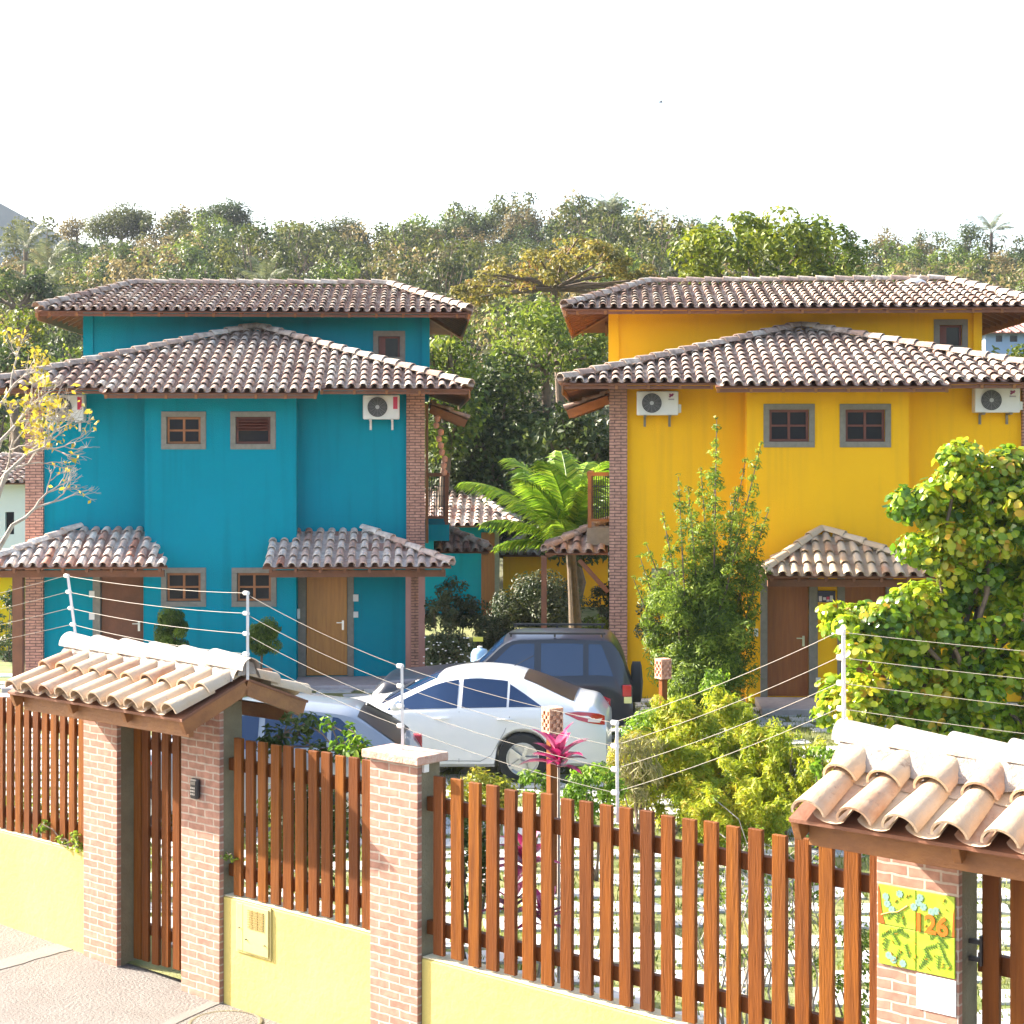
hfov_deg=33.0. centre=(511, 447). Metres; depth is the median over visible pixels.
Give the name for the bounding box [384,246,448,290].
hillside tree
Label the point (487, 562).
door
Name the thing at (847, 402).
yellow house
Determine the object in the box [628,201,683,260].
hillside tree
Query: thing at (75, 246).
hillside tree
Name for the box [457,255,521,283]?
hillside tree
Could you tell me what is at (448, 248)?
hillside tree
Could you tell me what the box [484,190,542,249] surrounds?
hillside tree
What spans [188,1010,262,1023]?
manhole ring
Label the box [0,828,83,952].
wall
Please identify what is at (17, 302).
hillside tree
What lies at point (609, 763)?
golden bush
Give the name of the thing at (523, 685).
sedan
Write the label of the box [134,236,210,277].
hillside tree
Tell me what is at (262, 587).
window
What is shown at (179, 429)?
window
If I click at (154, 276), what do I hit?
hillside tree
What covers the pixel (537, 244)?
hillside tree
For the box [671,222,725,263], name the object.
hillside tree
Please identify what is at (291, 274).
hillside tree
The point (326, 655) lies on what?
electric fence wires
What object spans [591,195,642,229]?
hillside tree
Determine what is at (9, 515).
window
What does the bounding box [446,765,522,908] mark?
hedge
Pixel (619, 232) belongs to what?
hillside tree
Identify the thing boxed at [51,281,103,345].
hillside tree
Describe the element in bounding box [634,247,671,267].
hillside tree
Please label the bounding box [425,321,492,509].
shade tree
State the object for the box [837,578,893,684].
door
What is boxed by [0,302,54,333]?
hillside tree
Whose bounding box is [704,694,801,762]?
golden bush
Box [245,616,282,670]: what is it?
potted shrub
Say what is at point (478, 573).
garden house
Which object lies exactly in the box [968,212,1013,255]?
hill palm
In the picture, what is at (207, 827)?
brick pillar
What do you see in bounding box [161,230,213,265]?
hillside tree
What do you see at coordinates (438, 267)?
hillside tree
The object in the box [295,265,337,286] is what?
hillside tree
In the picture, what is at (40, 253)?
hillside tree
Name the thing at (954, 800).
gate roof
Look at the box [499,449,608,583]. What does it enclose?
shade tree
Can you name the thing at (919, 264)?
hillside tree
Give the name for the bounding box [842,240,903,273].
hillside tree
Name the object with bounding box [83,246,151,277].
hillside tree
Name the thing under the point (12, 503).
white house
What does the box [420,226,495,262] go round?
hillside tree
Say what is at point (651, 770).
dry grass bush
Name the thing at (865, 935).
fence bush
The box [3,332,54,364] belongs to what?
hillside tree
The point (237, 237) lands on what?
hillside tree
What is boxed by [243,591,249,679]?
electric fence post
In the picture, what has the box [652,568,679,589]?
window
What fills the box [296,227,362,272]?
hillside tree
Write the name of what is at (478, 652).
mirror
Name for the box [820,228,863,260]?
hillside tree
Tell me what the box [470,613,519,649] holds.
shade bush
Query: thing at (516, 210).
hillside tree
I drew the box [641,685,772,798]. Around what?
golden bush
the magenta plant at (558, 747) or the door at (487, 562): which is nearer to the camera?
the magenta plant at (558, 747)
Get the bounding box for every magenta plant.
[482,831,575,977]
[519,722,586,982]
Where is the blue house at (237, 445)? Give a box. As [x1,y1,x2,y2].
[0,278,492,692]
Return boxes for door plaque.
[818,591,834,601]
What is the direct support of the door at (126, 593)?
in the blue house at (237, 445)
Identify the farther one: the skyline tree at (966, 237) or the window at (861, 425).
the skyline tree at (966, 237)
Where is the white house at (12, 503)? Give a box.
[0,452,24,547]
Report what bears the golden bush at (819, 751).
on the yard ground at (6, 668)
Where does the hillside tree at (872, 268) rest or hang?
on the hillside
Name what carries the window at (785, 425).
in the yellow house at (847, 402)
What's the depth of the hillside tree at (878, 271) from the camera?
126.92 m
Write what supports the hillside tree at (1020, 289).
on the hillside
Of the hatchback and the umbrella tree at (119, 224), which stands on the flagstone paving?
the hatchback
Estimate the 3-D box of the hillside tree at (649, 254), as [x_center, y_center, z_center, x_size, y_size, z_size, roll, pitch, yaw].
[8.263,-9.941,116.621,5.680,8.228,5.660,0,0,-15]
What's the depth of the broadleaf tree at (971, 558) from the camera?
24.29 m
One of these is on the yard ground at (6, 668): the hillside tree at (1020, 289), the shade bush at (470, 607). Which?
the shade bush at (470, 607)
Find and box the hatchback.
[151,693,422,833]
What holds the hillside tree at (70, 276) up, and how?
on the hillside
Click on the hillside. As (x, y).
(501, 573)
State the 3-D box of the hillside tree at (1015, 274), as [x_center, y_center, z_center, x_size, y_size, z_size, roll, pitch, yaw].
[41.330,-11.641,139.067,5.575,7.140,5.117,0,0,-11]
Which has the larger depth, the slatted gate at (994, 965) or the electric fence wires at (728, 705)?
the electric fence wires at (728, 705)
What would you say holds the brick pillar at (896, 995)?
on the sidewalk
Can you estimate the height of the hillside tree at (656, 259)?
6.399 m
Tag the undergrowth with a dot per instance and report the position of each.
(597, 415)
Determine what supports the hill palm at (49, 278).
on the hillside
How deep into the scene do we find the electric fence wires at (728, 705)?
10.94 m
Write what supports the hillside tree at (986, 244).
on the hillside
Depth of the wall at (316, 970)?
13.41 m
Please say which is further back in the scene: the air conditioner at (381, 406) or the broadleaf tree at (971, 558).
the air conditioner at (381, 406)
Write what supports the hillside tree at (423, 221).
on the hillside
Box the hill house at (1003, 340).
[982,323,1023,356]
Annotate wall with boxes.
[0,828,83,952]
[224,892,369,1023]
[422,953,703,1023]
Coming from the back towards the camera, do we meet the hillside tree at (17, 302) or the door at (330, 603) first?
the hillside tree at (17, 302)
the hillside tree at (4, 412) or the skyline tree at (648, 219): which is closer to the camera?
the hillside tree at (4, 412)
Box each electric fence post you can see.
[63,574,76,632]
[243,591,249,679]
[396,663,403,749]
[610,720,619,822]
[836,629,845,719]
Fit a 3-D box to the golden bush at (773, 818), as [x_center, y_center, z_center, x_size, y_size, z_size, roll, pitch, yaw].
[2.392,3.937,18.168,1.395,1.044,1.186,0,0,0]
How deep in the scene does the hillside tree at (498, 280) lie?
111.41 m
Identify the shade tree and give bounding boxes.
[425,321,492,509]
[428,344,576,569]
[477,291,607,431]
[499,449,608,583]
[501,400,608,604]
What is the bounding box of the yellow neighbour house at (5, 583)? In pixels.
[0,548,11,649]
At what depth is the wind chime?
33.43 m
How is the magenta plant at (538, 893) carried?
on the yard ground at (6, 668)
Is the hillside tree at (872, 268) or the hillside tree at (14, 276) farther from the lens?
the hillside tree at (872, 268)
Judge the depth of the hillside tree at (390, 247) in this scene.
167.13 m
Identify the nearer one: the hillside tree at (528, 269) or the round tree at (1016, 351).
the round tree at (1016, 351)
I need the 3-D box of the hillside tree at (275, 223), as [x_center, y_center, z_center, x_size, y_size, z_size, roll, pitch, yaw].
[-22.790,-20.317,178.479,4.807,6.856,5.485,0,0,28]
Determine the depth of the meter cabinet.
13.73 m
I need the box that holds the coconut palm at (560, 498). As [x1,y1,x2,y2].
[455,449,608,627]
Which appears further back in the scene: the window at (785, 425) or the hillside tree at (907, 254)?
the hillside tree at (907, 254)
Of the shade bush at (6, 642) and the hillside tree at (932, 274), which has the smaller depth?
the shade bush at (6, 642)
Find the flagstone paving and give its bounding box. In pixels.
[0,673,1017,1023]
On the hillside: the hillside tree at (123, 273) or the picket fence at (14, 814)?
the hillside tree at (123, 273)
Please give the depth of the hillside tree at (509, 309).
94.11 m
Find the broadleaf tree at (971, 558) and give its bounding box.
[809,437,1023,742]
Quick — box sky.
[0,0,1023,266]
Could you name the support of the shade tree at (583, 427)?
on the yard ground at (6, 668)
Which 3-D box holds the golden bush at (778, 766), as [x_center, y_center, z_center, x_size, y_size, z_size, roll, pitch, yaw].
[2.986,3.719,19.628,1.319,1.474,1.176,0,0,-21]
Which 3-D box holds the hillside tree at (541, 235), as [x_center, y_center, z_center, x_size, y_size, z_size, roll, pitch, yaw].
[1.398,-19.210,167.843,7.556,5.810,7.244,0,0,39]
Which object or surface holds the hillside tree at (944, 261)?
on the hillside
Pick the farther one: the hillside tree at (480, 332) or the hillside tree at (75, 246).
the hillside tree at (75, 246)
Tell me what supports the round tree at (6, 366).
on the hillside
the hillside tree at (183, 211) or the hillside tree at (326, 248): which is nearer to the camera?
the hillside tree at (326, 248)
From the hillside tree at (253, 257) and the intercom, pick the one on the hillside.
the hillside tree at (253, 257)
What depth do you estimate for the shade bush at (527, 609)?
43.06 m
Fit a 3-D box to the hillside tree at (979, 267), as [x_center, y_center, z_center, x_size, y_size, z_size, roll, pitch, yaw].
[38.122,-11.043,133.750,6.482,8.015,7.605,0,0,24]
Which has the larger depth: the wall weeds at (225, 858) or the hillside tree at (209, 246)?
the hillside tree at (209, 246)
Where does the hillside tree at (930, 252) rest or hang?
on the hillside
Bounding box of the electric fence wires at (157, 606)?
[69,576,242,653]
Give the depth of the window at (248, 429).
32.43 m
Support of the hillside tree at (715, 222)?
on the hillside
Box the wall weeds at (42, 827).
[35,819,83,852]
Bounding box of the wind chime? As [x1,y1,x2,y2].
[433,415,447,475]
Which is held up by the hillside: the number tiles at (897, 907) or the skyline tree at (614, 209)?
the skyline tree at (614, 209)
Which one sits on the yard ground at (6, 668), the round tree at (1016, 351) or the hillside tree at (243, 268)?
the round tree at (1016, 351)
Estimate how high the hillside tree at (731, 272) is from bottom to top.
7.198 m
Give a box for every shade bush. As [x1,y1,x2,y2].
[0,585,11,661]
[424,587,460,655]
[424,628,474,665]
[425,575,490,661]
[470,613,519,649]
[486,569,588,627]
[581,614,608,629]
[586,582,608,629]
[633,601,674,695]
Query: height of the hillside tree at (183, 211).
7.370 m
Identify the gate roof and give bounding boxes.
[5,632,311,737]
[789,718,1023,880]
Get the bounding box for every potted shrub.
[153,608,189,646]
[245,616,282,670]
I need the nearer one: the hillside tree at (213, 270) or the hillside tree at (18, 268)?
the hillside tree at (213, 270)
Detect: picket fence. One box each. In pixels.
[0,696,83,849]
[229,737,369,929]
[427,775,876,1023]
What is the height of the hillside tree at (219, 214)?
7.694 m
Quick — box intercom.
[190,778,199,798]
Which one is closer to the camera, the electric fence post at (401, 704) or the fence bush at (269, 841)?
the electric fence post at (401, 704)
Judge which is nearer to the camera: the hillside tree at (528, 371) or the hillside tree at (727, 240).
the hillside tree at (528, 371)
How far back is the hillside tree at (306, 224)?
174.77 m
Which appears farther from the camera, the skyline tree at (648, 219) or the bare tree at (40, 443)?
the skyline tree at (648, 219)
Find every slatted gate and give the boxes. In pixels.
[134,728,180,970]
[968,874,1023,1023]
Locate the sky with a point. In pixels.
(903, 116)
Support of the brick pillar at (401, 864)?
on the sidewalk
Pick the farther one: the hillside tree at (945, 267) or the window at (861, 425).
the hillside tree at (945, 267)
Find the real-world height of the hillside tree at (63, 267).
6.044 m
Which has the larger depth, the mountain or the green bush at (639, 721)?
the mountain
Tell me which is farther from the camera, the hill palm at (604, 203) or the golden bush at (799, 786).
the hill palm at (604, 203)
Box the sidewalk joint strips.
[0,944,218,1023]
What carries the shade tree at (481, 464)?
on the yard ground at (6, 668)
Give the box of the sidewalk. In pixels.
[0,924,279,1023]
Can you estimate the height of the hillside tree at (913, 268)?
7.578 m
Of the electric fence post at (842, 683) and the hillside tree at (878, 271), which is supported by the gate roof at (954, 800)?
the electric fence post at (842, 683)
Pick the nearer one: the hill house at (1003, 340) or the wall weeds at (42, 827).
the wall weeds at (42, 827)
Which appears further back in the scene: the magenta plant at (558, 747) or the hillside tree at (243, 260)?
the hillside tree at (243, 260)
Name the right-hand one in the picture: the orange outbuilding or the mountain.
the orange outbuilding
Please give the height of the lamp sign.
1.060 m
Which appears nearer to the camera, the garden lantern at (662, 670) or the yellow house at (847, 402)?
the garden lantern at (662, 670)
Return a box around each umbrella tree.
[54,211,94,254]
[79,198,158,245]
[192,196,254,234]
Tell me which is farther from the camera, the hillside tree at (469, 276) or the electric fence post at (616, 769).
the hillside tree at (469, 276)
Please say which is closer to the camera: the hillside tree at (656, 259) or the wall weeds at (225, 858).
the wall weeds at (225, 858)
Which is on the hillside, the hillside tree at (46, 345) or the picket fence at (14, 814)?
the hillside tree at (46, 345)
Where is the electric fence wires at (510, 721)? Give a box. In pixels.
[403,667,610,791]
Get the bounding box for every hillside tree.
[0,214,64,268]
[0,255,57,280]
[0,266,57,313]
[0,281,35,317]
[0,289,34,327]
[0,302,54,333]
[0,309,78,357]
[0,361,26,452]
[0,403,24,452]
[0,406,24,450]
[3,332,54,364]
[20,322,82,360]
[22,257,80,275]
[23,325,82,360]
[29,270,81,298]
[30,245,80,274]
[40,247,99,280]
[42,250,99,286]
[51,273,105,332]
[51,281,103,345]
[52,268,119,293]
[54,236,94,272]
[56,283,92,330]
[57,239,91,255]
[73,237,135,272]
[74,268,102,287]
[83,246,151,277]
[90,239,160,288]
[98,241,162,266]
[100,248,194,285]
[109,248,152,278]
[127,234,174,255]
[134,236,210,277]
[135,210,195,256]
[143,272,168,285]
[150,254,230,285]
[151,203,211,242]
[154,232,210,275]
[156,243,233,285]
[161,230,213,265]
[176,229,236,266]
[184,208,239,253]
[190,211,239,252]
[198,220,254,251]
[205,250,266,277]
[207,223,298,286]
[208,217,296,261]
[223,261,276,284]
[235,251,277,271]
[251,220,328,278]
[258,272,296,286]
[269,218,304,249]
[271,217,341,271]
[279,219,321,272]
[284,230,348,276]
[288,270,318,286]
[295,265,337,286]
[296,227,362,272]
[305,255,361,286]
[318,241,403,286]
[332,244,425,287]
[338,219,393,265]
[365,221,438,264]
[367,243,415,277]
[369,234,407,260]
[375,255,424,267]
[376,212,445,264]
[378,263,457,299]
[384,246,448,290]
[395,253,503,300]
[396,236,494,302]
[404,260,472,284]
[411,284,459,343]
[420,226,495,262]
[430,321,516,378]
[431,279,497,345]
[433,201,490,240]
[435,241,483,271]
[437,292,570,360]
[440,200,496,245]
[455,240,502,261]
[457,242,506,270]
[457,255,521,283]
[466,316,530,365]
[467,212,511,254]
[472,318,527,362]
[474,254,548,316]
[480,199,531,241]
[480,281,535,331]
[481,333,607,412]
[482,240,559,333]
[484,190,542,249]
[488,337,555,409]
[495,237,537,251]
[499,219,558,257]
[502,276,596,340]
[503,244,535,281]
[507,241,554,261]
[519,250,587,299]
[539,205,591,242]
[541,197,606,249]
[551,192,624,245]
[552,187,604,233]
[554,218,597,245]
[556,211,643,262]
[556,229,612,259]
[560,245,602,299]
[582,248,659,290]
[587,253,643,290]
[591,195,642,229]
[602,240,672,284]
[613,215,690,283]
[621,240,675,274]
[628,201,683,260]
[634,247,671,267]
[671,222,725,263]
[677,214,701,236]
[688,264,743,276]
[698,215,746,258]
[710,228,736,263]
[721,260,769,274]
[722,266,737,276]
[752,239,816,275]
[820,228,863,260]
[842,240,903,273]
[848,242,894,273]
[851,263,884,281]
[856,263,903,281]
[877,239,942,275]
[883,240,948,269]
[891,253,951,275]
[892,260,939,281]
[902,230,951,258]
[903,263,947,274]
[903,272,949,281]
[913,247,962,273]
[942,241,996,276]
[947,249,1020,278]
[951,265,1010,285]
[953,266,1005,283]
[959,255,1015,280]
[959,256,1023,290]
[962,265,1011,288]
[980,233,1023,273]
[987,249,1023,275]
[994,260,1023,286]
[998,281,1014,289]
[1016,280,1023,291]
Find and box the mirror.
[471,646,486,661]
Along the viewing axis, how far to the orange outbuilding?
48.50 m
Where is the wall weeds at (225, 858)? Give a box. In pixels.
[220,851,238,862]
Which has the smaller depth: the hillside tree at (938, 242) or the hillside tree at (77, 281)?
the hillside tree at (77, 281)
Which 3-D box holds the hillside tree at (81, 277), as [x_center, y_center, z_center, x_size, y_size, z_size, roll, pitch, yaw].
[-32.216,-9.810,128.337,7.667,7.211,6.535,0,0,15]
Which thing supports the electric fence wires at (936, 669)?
attached to the electric fence post at (842, 683)
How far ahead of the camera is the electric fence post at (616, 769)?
11.54 m
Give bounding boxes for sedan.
[351,656,611,783]
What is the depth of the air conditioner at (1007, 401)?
29.96 m
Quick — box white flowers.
[423,637,469,663]
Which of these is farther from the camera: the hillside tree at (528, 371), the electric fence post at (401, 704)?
the hillside tree at (528, 371)
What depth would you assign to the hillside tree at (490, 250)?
155.49 m
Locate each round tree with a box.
[0,265,63,332]
[0,304,48,448]
[0,334,59,452]
[58,343,82,361]
[665,205,843,284]
[787,213,871,282]
[982,344,1023,356]
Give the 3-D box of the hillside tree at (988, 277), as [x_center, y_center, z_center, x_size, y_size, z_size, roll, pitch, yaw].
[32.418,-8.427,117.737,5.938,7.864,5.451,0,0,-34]
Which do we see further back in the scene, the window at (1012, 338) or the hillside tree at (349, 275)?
the hillside tree at (349, 275)
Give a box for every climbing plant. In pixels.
[255,711,364,818]
[319,714,372,763]
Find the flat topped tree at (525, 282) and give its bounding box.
[449,234,660,447]
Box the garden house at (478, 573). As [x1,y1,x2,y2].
[425,486,521,614]
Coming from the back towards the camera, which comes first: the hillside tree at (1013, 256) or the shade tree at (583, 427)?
the hillside tree at (1013, 256)
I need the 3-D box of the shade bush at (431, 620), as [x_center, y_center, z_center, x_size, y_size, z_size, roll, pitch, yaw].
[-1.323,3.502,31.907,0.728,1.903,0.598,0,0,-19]
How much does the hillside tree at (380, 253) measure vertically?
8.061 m
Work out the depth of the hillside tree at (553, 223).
160.44 m
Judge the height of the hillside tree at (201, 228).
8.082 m
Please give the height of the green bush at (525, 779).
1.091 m
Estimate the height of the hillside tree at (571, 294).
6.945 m
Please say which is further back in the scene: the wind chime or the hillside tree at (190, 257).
the hillside tree at (190, 257)
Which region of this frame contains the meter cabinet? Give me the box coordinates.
[236,899,271,960]
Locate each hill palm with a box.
[0,219,56,319]
[10,263,72,333]
[15,238,84,335]
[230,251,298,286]
[590,190,629,228]
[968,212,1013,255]
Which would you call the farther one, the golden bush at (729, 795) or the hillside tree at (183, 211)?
the hillside tree at (183, 211)
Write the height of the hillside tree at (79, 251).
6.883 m
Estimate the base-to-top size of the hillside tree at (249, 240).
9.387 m
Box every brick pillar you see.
[84,720,136,966]
[181,700,241,1003]
[362,743,447,1023]
[877,856,976,1023]
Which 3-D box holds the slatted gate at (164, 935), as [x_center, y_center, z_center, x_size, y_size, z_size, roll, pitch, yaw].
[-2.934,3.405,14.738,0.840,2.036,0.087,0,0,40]
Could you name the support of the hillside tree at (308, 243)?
on the hillside
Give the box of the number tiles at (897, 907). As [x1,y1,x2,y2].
[878,883,954,978]
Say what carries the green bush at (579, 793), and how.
on the yard ground at (6, 668)
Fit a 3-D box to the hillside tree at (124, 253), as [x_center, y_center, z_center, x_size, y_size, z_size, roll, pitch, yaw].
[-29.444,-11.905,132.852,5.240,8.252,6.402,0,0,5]
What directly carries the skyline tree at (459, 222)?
on the hillside
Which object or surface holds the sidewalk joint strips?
on the sidewalk
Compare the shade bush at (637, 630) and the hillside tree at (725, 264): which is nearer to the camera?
the shade bush at (637, 630)
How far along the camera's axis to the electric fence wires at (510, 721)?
12.16 m
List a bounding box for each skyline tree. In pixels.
[165,206,191,231]
[316,210,371,248]
[390,219,422,262]
[439,210,488,242]
[493,199,547,246]
[598,200,627,230]
[609,208,675,253]
[869,226,902,265]
[913,225,927,260]
[947,218,986,256]
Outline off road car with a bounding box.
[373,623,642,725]
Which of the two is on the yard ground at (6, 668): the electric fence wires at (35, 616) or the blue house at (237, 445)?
the blue house at (237, 445)
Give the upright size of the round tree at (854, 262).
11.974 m
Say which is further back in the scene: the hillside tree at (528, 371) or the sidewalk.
the hillside tree at (528, 371)
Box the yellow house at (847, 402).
[540,274,1023,716]
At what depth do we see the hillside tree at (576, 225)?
171.80 m
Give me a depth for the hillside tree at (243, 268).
133.78 m
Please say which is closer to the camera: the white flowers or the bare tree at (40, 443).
the bare tree at (40, 443)
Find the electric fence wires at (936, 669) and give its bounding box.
[845,632,1023,733]
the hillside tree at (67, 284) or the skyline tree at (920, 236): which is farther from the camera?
the skyline tree at (920, 236)
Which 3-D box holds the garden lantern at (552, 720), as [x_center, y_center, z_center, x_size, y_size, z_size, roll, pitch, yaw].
[0.401,3.515,17.200,0.159,1.870,0.159,0,0,-29]
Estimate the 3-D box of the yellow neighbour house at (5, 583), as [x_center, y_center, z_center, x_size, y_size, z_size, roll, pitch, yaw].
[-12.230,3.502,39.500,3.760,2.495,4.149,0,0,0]
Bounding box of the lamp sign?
[473,637,482,647]
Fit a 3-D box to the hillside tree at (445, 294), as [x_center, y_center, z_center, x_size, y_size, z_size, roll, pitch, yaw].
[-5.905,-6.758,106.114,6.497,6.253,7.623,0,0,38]
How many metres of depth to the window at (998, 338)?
95.12 m
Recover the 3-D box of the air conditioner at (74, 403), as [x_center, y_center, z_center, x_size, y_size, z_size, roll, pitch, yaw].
[-8.383,-0.655,32.541,0.688,0.680,0.392,0,0,-3]
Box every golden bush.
[599,727,682,821]
[619,721,734,835]
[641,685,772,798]
[670,778,802,851]
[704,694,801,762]
[711,752,774,822]
[716,716,826,834]
[779,757,831,849]
[807,744,835,783]
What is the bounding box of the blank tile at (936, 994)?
[917,973,955,1016]
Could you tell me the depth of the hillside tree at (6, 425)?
67.89 m
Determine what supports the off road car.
on the flagstone paving
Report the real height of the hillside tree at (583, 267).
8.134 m
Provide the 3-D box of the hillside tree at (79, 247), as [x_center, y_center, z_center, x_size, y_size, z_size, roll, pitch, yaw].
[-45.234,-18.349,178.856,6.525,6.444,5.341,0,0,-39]
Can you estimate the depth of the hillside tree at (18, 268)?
154.71 m
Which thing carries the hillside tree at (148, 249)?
on the hillside
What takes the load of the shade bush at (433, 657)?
on the yard ground at (6, 668)
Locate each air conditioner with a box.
[47,395,85,430]
[363,395,399,429]
[637,391,680,426]
[972,388,1022,423]
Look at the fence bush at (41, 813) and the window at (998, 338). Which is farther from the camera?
the window at (998, 338)
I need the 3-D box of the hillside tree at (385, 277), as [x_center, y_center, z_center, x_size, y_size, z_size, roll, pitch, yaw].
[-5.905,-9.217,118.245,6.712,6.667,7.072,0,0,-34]
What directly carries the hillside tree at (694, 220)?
on the hillside
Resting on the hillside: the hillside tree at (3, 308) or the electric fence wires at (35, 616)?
the hillside tree at (3, 308)
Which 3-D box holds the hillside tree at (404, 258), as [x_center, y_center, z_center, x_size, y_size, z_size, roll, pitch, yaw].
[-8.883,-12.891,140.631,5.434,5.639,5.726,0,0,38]
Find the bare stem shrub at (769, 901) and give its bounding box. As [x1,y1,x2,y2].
[698,794,866,1023]
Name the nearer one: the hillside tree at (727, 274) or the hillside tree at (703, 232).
the hillside tree at (727, 274)
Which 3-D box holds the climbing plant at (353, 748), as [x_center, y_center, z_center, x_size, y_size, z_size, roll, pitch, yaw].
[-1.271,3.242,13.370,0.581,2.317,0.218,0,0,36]
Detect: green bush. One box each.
[517,769,545,843]
[560,761,628,880]
[619,701,701,797]
[698,668,731,733]
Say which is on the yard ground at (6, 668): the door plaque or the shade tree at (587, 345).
the shade tree at (587, 345)
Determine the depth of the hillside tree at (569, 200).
167.77 m
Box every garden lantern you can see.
[541,706,562,893]
[655,658,671,702]
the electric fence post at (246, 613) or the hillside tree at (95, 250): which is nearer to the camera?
the electric fence post at (246, 613)
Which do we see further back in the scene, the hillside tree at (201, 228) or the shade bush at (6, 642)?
the hillside tree at (201, 228)
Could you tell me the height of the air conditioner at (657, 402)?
0.623 m
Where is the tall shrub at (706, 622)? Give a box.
[631,416,771,712]
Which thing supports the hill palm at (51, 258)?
on the hillside
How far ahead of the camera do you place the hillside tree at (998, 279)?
141.62 m
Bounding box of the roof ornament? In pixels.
[905,274,925,285]
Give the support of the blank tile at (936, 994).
attached to the brick pillar at (896, 995)
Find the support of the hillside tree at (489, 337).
on the hillside
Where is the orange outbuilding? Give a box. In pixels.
[499,532,608,606]
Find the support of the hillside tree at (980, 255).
on the hillside
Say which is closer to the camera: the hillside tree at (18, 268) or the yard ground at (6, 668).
the yard ground at (6, 668)
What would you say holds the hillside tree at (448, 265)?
on the hillside
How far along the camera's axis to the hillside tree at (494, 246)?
138.00 m
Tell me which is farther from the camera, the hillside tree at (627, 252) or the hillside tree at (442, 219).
the hillside tree at (442, 219)
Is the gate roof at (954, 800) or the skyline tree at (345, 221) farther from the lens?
the skyline tree at (345, 221)
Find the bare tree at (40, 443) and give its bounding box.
[0,326,98,550]
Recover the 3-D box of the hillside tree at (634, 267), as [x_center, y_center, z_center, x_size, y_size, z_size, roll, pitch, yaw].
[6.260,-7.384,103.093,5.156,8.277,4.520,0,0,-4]
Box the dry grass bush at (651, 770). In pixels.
[607,729,669,853]
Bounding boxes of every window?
[6,512,13,533]
[161,411,205,448]
[161,568,205,606]
[230,411,275,448]
[232,568,275,606]
[373,331,404,361]
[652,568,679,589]
[764,404,814,446]
[840,404,890,446]
[934,319,967,347]
[996,336,1001,341]
[1010,336,1016,341]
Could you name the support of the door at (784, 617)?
in the yellow house at (847, 402)
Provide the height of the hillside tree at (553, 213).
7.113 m
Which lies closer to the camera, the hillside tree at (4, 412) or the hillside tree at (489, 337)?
the hillside tree at (4, 412)
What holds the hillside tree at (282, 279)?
on the hillside
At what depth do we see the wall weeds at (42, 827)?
15.39 m
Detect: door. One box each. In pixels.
[93,569,142,641]
[298,569,353,676]
[481,533,494,614]
[760,578,817,696]
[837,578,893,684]
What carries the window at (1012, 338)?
in the hill house at (1003, 340)
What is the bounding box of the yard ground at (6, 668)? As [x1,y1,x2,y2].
[0,596,1021,1023]
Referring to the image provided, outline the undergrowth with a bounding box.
[2,238,1011,468]
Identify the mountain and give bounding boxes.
[0,203,84,266]
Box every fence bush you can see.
[23,793,77,839]
[256,782,361,907]
[446,817,502,958]
[835,919,868,1023]
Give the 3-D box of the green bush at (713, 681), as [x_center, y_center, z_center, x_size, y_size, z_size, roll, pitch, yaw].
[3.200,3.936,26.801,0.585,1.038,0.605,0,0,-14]
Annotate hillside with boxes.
[5,274,608,595]
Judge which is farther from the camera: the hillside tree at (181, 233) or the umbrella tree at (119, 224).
the umbrella tree at (119, 224)
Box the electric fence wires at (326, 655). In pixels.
[249,595,396,724]
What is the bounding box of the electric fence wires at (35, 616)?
[0,576,67,639]
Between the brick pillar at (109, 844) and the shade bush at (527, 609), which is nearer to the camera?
the brick pillar at (109, 844)
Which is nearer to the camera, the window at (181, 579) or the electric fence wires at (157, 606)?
the electric fence wires at (157, 606)
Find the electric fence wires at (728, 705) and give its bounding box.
[618,633,835,790]
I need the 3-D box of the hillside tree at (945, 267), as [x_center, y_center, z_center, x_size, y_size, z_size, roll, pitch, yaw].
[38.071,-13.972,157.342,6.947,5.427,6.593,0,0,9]
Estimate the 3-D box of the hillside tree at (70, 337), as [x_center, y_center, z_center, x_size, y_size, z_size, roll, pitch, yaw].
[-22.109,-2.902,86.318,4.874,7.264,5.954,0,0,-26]
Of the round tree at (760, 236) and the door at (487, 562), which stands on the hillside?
the round tree at (760, 236)
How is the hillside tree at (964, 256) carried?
on the hillside
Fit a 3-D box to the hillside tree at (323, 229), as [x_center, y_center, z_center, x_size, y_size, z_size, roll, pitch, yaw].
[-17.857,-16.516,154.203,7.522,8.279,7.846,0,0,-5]
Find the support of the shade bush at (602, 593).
on the yard ground at (6, 668)
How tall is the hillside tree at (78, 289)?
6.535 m
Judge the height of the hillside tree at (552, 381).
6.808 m
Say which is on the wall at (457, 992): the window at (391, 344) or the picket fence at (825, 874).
the picket fence at (825, 874)
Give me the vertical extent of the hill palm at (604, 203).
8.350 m
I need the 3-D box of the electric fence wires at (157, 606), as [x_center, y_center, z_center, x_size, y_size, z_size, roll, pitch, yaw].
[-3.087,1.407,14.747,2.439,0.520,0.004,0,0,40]
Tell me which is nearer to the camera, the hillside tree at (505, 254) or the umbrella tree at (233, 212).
the hillside tree at (505, 254)
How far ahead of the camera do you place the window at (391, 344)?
36.35 m

